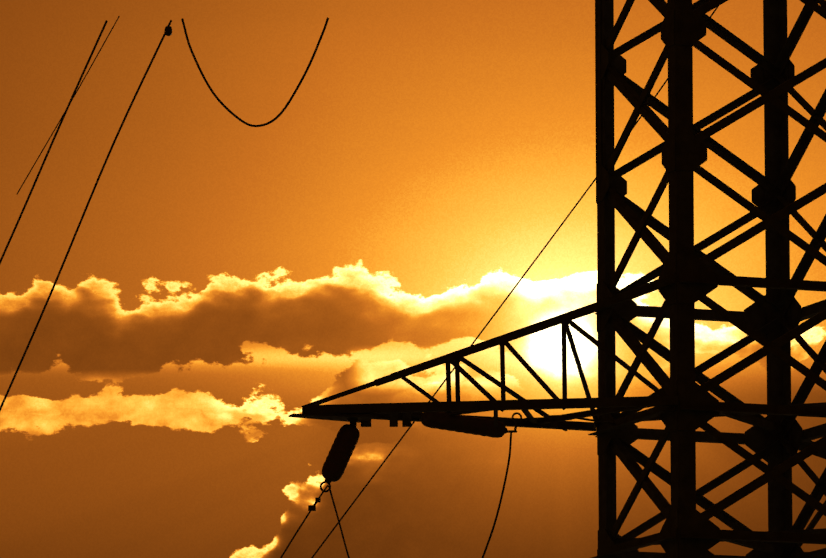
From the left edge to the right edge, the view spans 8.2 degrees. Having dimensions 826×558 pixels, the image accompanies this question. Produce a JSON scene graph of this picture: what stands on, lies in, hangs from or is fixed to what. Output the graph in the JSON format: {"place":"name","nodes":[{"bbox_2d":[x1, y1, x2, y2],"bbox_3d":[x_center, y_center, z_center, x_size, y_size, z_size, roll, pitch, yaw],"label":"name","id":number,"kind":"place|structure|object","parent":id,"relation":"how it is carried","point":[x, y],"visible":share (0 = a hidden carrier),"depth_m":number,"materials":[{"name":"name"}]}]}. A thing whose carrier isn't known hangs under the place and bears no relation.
{"place":"outdoors","nodes":[
{"label":"outdoors","id":0,"kind":"place"},
{"bbox_2d":[0,0,825,557],"label":"sky","id":1,"kind":"structure","parent":0,"point":[222,277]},
{"label":"ground","id":2,"kind":"structure","parent":0,"visible":0},
{"bbox_2d":[288,0,825,557],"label":"lattice tower","id":3,"kind":"structure","parent":2,"relation":"on","point":[682,404],"depth_m":39.54,"materials":[{"name":"metal"}]},
{"bbox_2d":[322,412,506,483],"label":"insulators","id":4,"kind":"object","parent":3,"relation":"attached to","point":[340,453],"visible":0.96,"depth_m":38.94,"materials":[{"name":"black ceramic"}]},
{"bbox_2d":[0,6,718,557],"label":"conductors","id":5,"kind":"object","parent":4,"relation":"attached to","point":[252,126],"visible":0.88,"depth_m":37.81,"materials":[{"name":"metal"}]},
{"bbox_2d":[164,26,171,35],"bbox_3d":[-1.611,-1.634,37.786,0.050,0.070,0.053,0,-9,2],"label":"wire clamp","id":6,"kind":"object","parent":5,"relation":"attached to","point":[168,30],"visible":1,"depth_m":37.77,"materials":[{"name":"metal"}]},
{"bbox_2d":[308,498,320,510],"bbox_3d":[-0.665,1.519,38.677,0.082,0.088,0.040,0,-9,2],"label":"line clamp","id":7,"kind":"object","parent":5,"relation":"attached to","point":[312,507],"visible":0.98,"depth_m":38.66,"materials":[{"name":"metal"}]},
{"bbox_2d":[320,411,615,492],"bbox_3d":[0.455,1.185,39.112,2.301,0.640,0.252,4,-10,-26],"label":"line hardware","id":8,"kind":"object","parent":3,"relation":"attached to","point":[406,419],"visible":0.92,"depth_m":38.93,"materials":[{"name":"metal"}]}
]}

